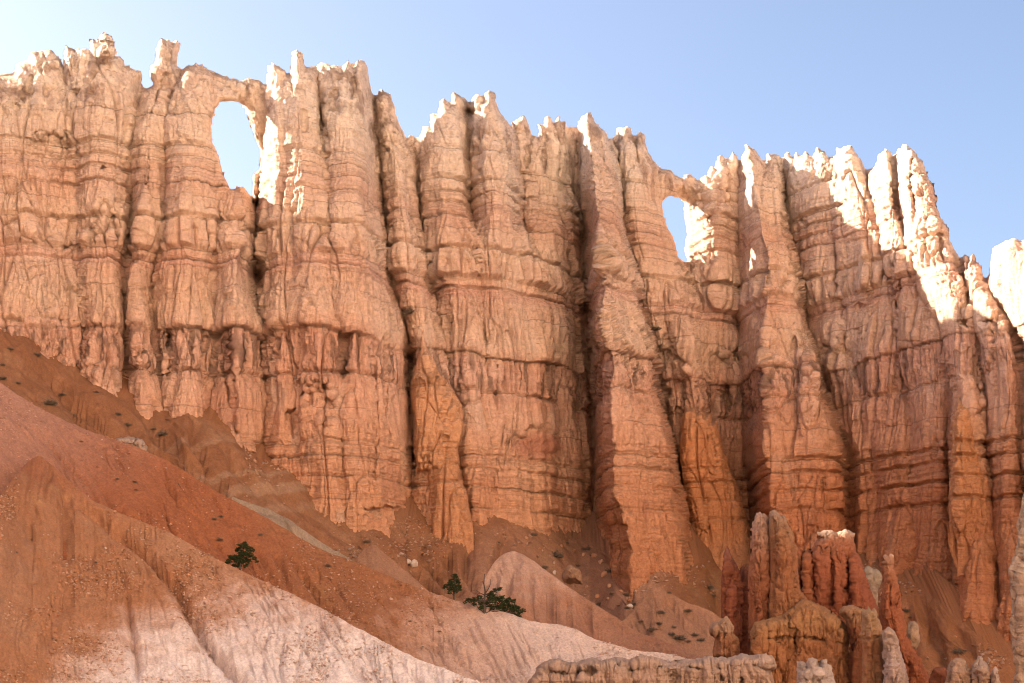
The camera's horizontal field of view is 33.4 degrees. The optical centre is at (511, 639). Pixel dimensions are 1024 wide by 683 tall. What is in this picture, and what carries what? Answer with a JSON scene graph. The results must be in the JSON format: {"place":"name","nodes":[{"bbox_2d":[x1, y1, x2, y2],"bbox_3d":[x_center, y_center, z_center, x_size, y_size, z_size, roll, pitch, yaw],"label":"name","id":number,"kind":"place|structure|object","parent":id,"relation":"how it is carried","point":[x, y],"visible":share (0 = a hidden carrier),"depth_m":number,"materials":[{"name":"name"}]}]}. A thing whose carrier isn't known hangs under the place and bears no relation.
{"place":"outdoors","nodes":[
{"label":"outdoors","id":0,"kind":"place"},
{"bbox_2d":[0,456,480,682],"bbox_3d":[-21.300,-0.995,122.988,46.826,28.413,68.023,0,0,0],"label":"slope","id":1,"kind":"structure","parent":0,"point":[137,622],"depth_m":123.15,"materials":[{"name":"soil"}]},
{"bbox_2d":[232,497,353,561],"bbox_3d":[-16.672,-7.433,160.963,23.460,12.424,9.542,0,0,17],"label":"pale ridge","id":2,"kind":"structure","parent":0,"point":[286,523],"depth_m":161.14,"materials":[{"name":"soil"}]},
{"bbox_2d":[0,383,686,682],"bbox_3d":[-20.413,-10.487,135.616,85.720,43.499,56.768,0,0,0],"label":"front slope","id":3,"kind":"structure","parent":0,"point":[508,644],"depth_m":141.26,"materials":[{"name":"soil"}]},
{"bbox_2d":[115,436,147,450],"bbox_3d":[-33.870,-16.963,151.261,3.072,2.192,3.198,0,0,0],"label":"rock outcrop","id":4,"kind":"object","parent":3,"relation":"on","point":[137,442],"visible":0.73,"depth_m":150.68,"materials":[{"name":"beige stone"}]},
{"bbox_2d":[225,541,258,569],"bbox_3d":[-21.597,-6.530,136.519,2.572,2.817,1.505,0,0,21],"label":"pine tree","id":5,"kind":"object","parent":3,"relation":"on","point":[238,560],"visible":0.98,"depth_m":136.41,"materials":[{"name":"green plant"}]},
{"bbox_2d":[442,573,461,599],"bbox_3d":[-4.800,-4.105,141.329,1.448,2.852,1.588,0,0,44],"label":"pine tree","id":6,"kind":"object","parent":3,"relation":"on","point":[452,587],"visible":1,"depth_m":141.24,"materials":[{"name":"green plant"}]},
{"bbox_2d":[463,574,526,616],"bbox_3d":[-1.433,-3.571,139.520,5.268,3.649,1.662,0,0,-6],"label":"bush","id":7,"kind":"object","parent":3,"relation":"on","point":[494,599],"visible":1,"depth_m":139.40,"materials":[{"name":"green plant"}]},
{"bbox_2d":[527,653,776,682],"bbox_3d":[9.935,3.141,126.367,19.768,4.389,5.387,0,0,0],"label":"rock ledge","id":8,"kind":"object","parent":3,"relation":"on","point":[745,668],"visible":1,"depth_m":124.29,"materials":[{"name":"beige stone"}]},
{"bbox_2d":[709,616,739,657],"bbox_3d":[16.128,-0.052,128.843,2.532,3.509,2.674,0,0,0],"label":"hoodoo","id":9,"kind":"object","parent":8,"relation":"on","point":[726,642],"visible":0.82,"depth_m":127.96,"materials":[{"name":"stone"}]},
{"bbox_2d":[721,546,744,644],"bbox_3d":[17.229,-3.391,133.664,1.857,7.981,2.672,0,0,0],"label":"hoodoo","id":10,"kind":"object","parent":3,"relation":"on","point":[732,596],"visible":0.82,"depth_m":132.86,"materials":[{"name":"stone"}]},
{"bbox_2d":[740,564,749,654],"bbox_3d":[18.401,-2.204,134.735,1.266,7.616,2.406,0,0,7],"label":"hoodoo","id":11,"kind":"object","parent":3,"relation":"on","point":[744,646],"visible":0.33,"depth_m":133.80,"materials":[{"name":"red stone"}]},
{"bbox_2d":[749,599,849,682],"bbox_3d":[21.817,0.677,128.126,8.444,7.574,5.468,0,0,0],"label":"rock outcrop","id":12,"kind":"object","parent":3,"relation":"on","point":[803,630],"visible":0.79,"depth_m":126.14,"materials":[{"name":"orange stone"}]},
{"bbox_2d":[747,512,769,639],"bbox_3d":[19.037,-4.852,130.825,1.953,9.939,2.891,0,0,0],"label":"hoodoo","id":13,"kind":"object","parent":12,"relation":"on","point":[758,581],"visible":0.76,"depth_m":130.03,"materials":[{"name":"brown stone"}]},
{"bbox_2d":[768,510,824,617],"bbox_3d":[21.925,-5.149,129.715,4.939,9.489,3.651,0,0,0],"label":"hoodoo","id":14,"kind":"object","parent":12,"relation":"on","point":[786,594],"visible":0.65,"depth_m":128.70,"materials":[{"name":"brown stone"}]},
{"bbox_2d":[839,605,862,682],"bbox_3d":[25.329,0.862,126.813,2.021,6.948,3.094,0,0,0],"label":"hoodoo","id":15,"kind":"object","parent":12,"relation":"on","point":[850,615],"visible":0.83,"depth_m":126.00,"materials":[{"name":"orange stone"}]},
{"bbox_2d":[796,657,835,682],"bbox_3d":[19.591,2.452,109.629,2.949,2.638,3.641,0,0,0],"label":"hoodoo","id":16,"kind":"object","parent":3,"relation":"on","point":[812,670],"visible":1,"depth_m":108.82,"materials":[{"name":"beige stone"}]},
{"bbox_2d":[0,329,1015,682],"bbox_3d":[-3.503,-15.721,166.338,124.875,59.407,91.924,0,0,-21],"label":"talus slope","id":17,"kind":"structure","parent":0,"point":[208,451],"depth_m":181.68,"materials":[{"name":"soil"}]},
{"bbox_2d":[42,397,58,405],"bbox_3d":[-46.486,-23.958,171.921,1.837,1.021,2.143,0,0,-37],"label":"sagebrush","id":18,"kind":"object","parent":17,"relation":"on","point":[51,402],"visible":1,"depth_m":171.59,"materials":[{"name":"plant"}]},
{"bbox_2d":[0,50,146,396],"bbox_3d":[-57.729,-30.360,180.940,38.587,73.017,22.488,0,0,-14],"label":"rock massif","id":19,"kind":"structure","parent":17,"relation":"on","point":[67,184],"depth_m":185.58,"materials":[{"name":"stone"}]},
{"bbox_2d":[63,39,99,93],"bbox_3d":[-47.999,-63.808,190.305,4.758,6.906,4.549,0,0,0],"label":"rock block","id":20,"kind":"object","parent":19,"relation":"on","point":[75,62],"visible":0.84,"depth_m":188.84,"materials":[{"name":"stone"}]},
{"bbox_2d":[96,32,116,59],"bbox_3d":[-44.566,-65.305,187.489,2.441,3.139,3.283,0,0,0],"label":"balanced boulder","id":21,"kind":"object","parent":19,"relation":"on","point":[106,49],"visible":1,"depth_m":186.76,"materials":[{"name":"stone"}]},
{"bbox_2d":[156,430,169,435],"bbox_3d":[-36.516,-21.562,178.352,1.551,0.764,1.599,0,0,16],"label":"sagebrush","id":22,"kind":"object","parent":17,"relation":"on","point":[160,433],"visible":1,"depth_m":178.19,"materials":[{"name":"brown plant"}]},
{"bbox_2d":[120,38,268,451],"bbox_3d":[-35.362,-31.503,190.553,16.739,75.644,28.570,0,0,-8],"label":"rock arch","id":23,"kind":"object","parent":17,"relation":"on","point":[193,337],"visible":0.55,"depth_m":186.48,"materials":[{"name":"stone"}]},
{"bbox_2d":[253,50,413,537],"bbox_3d":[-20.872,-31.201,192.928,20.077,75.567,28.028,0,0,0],"label":"rock buttress","id":24,"kind":"object","parent":17,"relation":"on","point":[337,369],"visible":0.69,"depth_m":188.34,"materials":[{"name":"stone"}]},
{"bbox_2d":[358,545,427,590],"bbox_3d":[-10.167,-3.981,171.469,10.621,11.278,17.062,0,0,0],"label":"spur","id":25,"kind":"structure","parent":17,"relation":"on","point":[374,557],"depth_m":170.67,"materials":[{"name":"soil"}]},
{"bbox_2d":[410,559,417,566],"bbox_3d":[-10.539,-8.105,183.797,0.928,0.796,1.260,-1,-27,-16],"label":"boulder","id":26,"kind":"object","parent":17,"relation":"on","point":[414,563],"visible":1,"depth_m":183.44,"materials":[{"name":"beige stone"}]},
{"bbox_2d":[376,89,463,524],"bbox_3d":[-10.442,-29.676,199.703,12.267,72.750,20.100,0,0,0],"label":"rock tower","id":27,"kind":"structure","parent":17,"relation":"on","point":[406,272],"depth_m":198.20,"materials":[{"name":"stone"}]},
{"bbox_2d":[404,307,414,315],"bbox_3d":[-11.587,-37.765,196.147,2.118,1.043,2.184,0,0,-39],"label":"bush","id":28,"kind":"object","parent":27,"relation":"on","point":[410,311],"visible":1,"depth_m":195.87,"materials":[{"name":"brown plant"}]},
{"bbox_2d":[408,90,572,535],"bbox_3d":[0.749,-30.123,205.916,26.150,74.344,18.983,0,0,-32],"label":"rock crag","id":29,"kind":"structure","parent":17,"relation":"on","point":[507,346],"depth_m":201.19,"materials":[{"name":"stone"}]},
{"bbox_2d":[410,330,473,553],"bbox_3d":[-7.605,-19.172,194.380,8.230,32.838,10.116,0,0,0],"label":"rock pinnacle","id":30,"kind":"object","parent":29,"relation":"on","point":[437,408],"visible":0.74,"depth_m":192.84,"materials":[{"name":"stone"}]},
{"bbox_2d":[512,115,592,532],"bbox_3d":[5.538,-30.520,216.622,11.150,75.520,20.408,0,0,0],"label":"rock bay","id":31,"kind":"object","parent":17,"relation":"on","point":[547,160],"visible":0.75,"depth_m":215.09,"materials":[{"name":"stone"}]},
{"bbox_2d":[524,179,539,230],"bbox_3d":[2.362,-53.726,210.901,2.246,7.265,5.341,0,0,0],"label":"rock pinnacle","id":32,"kind":"object","parent":31,"relation":"on","point":[532,207],"visible":0.98,"depth_m":210.24,"materials":[{"name":"stone"}]},
{"bbox_2d":[552,549,563,557],"bbox_3d":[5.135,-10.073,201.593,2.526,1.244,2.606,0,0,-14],"label":"sagebrush","id":33,"kind":"object","parent":17,"relation":"on","point":[556,554],"visible":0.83,"depth_m":201.43,"materials":[{"name":"brown plant"}]},
{"bbox_2d":[562,565,583,584],"bbox_3d":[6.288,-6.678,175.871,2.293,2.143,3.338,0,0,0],"label":"rock outcrop","id":34,"kind":"object","parent":17,"relation":"on","point":[571,574],"visible":1,"depth_m":175.13,"materials":[{"name":"stone"}]},
{"bbox_2d":[476,551,702,658],"bbox_3d":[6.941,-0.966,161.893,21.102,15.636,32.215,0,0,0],"label":"pink mound","id":35,"kind":"object","parent":17,"relation":"on","point":[537,592],"visible":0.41,"depth_m":161.75,"materials":[{"name":"soil"}]},
{"bbox_2d":[242,449,1012,678],"bbox_3d":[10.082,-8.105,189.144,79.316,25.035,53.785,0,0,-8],"label":"scree","id":36,"kind":"structure","parent":17,"relation":"on","point":[988,652],"depth_m":186.67,"materials":[{"name":"stone"}]},
{"bbox_2d":[576,112,693,602],"bbox_3d":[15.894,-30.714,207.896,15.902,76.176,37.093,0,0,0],"label":"rock fin","id":37,"kind":"object","parent":17,"relation":"on","point":[639,494],"visible":0.68,"depth_m":200.04,"materials":[{"name":"stone"}]},
{"bbox_2d":[623,586,719,656],"bbox_3d":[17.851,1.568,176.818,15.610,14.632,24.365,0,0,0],"label":"cone mound","id":38,"kind":"object","parent":17,"relation":"on","point":[699,620],"visible":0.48,"depth_m":178.79,"materials":[{"name":"soil"}]},
{"bbox_2d":[673,634,687,639],"bbox_3d":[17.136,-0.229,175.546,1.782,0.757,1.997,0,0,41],"label":"sagebrush","id":39,"kind":"object","parent":38,"relation":"on","point":[680,637],"visible":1,"depth_m":175.33,"materials":[{"name":"green plant"}]},
{"bbox_2d":[616,126,750,536],"bbox_3d":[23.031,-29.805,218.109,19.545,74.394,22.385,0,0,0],"label":"rock arch","id":40,"kind":"object","parent":17,"relation":"on","point":[690,307],"visible":0.62,"depth_m":218.67,"materials":[{"name":"stone"}]},
{"bbox_2d":[650,325,661,330],"bbox_3d":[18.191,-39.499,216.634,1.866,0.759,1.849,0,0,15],"label":"bush","id":41,"kind":"object","parent":40,"relation":"on","point":[654,328],"visible":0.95,"depth_m":216.29,"materials":[{"name":"plant"}]},
{"bbox_2d":[679,405,750,570],"bbox_3d":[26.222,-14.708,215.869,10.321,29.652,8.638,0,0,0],"label":"rock pinnacle","id":42,"kind":"object","parent":17,"relation":"on","point":[717,510],"visible":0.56,"depth_m":213.31,"materials":[{"name":"stone"}]},
{"bbox_2d":[734,144,850,550],"bbox_3d":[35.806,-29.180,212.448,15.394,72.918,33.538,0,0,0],"label":"rock buttress","id":43,"kind":"object","parent":17,"relation":"on","point":[798,479],"visible":0.66,"depth_m":210.42,"materials":[{"name":"stone"}]},
{"bbox_2d":[796,329,820,437],"bbox_3d":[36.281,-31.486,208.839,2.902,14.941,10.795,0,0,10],"label":"rock pinnacle","id":44,"kind":"object","parent":43,"relation":"on","point":[808,400],"visible":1,"depth_m":204.66,"materials":[{"name":"stone"}]},
{"bbox_2d":[797,529,877,627],"bbox_3d":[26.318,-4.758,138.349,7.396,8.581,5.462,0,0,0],"label":"hoodoo wall","id":45,"kind":"structure","parent":17,"relation":"on","point":[832,576],"depth_m":136.36,"materials":[{"name":"stone"}]},
{"bbox_2d":[783,145,915,574],"bbox_3d":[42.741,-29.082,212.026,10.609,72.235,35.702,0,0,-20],"label":"rock wall","id":46,"kind":"structure","parent":17,"relation":"on","point":[830,206],"depth_m":209.93,"materials":[{"name":"stone"}]},
{"bbox_2d":[857,239,871,291],"bbox_3d":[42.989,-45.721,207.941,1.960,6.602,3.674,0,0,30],"label":"rock pinnacle","id":47,"kind":"object","parent":46,"relation":"attached to","point":[865,274],"visible":1,"depth_m":207.53,"materials":[{"name":"stone"}]},
{"bbox_2d":[864,566,881,605],"bbox_3d":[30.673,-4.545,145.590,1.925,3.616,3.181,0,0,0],"label":"rock block","id":48,"kind":"object","parent":17,"relation":"on","point":[874,577],"visible":0.62,"depth_m":144.38,"materials":[{"name":"beige stone"}]},
{"bbox_2d":[879,554,928,682],"bbox_3d":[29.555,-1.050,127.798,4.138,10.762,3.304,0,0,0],"label":"hoodoo","id":49,"kind":"object","parent":17,"relation":"on","point":[891,614],"visible":0.62,"depth_m":126.88,"materials":[{"name":"orange stone"}]},
{"bbox_2d":[907,621,920,648],"bbox_3d":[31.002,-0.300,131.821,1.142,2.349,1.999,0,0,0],"label":"rock block","id":50,"kind":"object","parent":17,"relation":"on","point":[913,635],"visible":0.77,"depth_m":131.14,"materials":[{"name":"beige stone"}]},
{"bbox_2d":[866,144,1021,641],"bbox_3d":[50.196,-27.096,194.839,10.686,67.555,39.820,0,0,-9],"label":"rock tower","id":51,"kind":"structure","parent":17,"relation":"on","point":[942,362],"depth_m":193.84,"materials":[{"name":"stone"}]},
{"bbox_2d":[947,394,990,575],"bbox_3d":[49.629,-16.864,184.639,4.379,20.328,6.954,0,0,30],"label":"rock pinnacle","id":52,"kind":"object","parent":51,"relation":"on","point":[968,496],"visible":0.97,"depth_m":183.21,"materials":[{"name":"stone"}]},
{"bbox_2d":[949,647,966,653],"bbox_3d":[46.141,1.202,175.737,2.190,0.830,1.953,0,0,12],"label":"sagebrush","id":53,"kind":"object","parent":17,"relation":"on","point":[959,651],"visible":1,"depth_m":175.61,"materials":[{"name":"green plant"}]},
{"bbox_2d":[0,0,1023,276],"label":"sky","id":54,"kind":"structure","parent":0,"point":[703,81],"materials":[{"name":"blue"}]},
{"bbox_2d":[859,606,883,682],"bbox_3d":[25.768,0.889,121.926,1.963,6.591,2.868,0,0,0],"label":"hoodoo","id":55,"kind":"object","parent":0,"point":[870,637],"visible":0.9,"depth_m":121.18,"materials":[{"name":"stone"}]},
{"bbox_2d":[881,627,908,682],"bbox_3d":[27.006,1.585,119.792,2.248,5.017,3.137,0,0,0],"label":"hoodoo","id":56,"kind":"object","parent":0,"point":[894,670],"visible":1,"depth_m":118.85,"materials":[{"name":"beige stone"}]},
{"bbox_2d":[928,666,946,682],"bbox_3d":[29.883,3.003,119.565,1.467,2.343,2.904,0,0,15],"label":"hoodoo","id":57,"kind":"object","parent":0,"point":[938,674],"visible":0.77,"depth_m":118.38,"materials":[{"name":"stone"}]},
{"bbox_2d":[945,658,971,682],"bbox_3d":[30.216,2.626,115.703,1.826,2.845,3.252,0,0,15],"label":"hoodoo","id":58,"kind":"object","parent":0,"point":[958,671],"visible":0.99,"depth_m":114.53,"materials":[{"name":"beige stone"}]},
{"bbox_2d":[970,656,990,682],"bbox_3d":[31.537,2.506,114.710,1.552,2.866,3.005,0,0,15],"label":"hoodoo","id":59,"kind":"object","parent":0,"point":[980,671],"visible":1,"depth_m":114.04,"materials":[{"name":"beige stone"}]},
{"bbox_2d":[956,238,1023,497],"bbox_3d":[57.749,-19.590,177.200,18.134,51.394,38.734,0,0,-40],"label":"rock massif","id":60,"kind":"structure","parent":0,"point":[996,298],"depth_m":183.23,"materials":[{"name":"stone"}]},
{"bbox_2d":[991,666,1000,682],"bbox_3d":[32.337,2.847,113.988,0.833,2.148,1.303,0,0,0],"label":"hoodoo","id":61,"kind":"object","parent":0,"point":[995,677],"visible":1,"depth_m":113.73,"materials":[{"name":"beige stone"}]},
{"bbox_2d":[1008,494,1023,682],"bbox_3d":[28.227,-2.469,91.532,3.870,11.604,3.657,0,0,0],"label":"hoodoo","id":62,"kind":"object","parent":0,"point":[1016,578],"visible":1,"depth_m":90.38,"materials":[{"name":"beige stone"}]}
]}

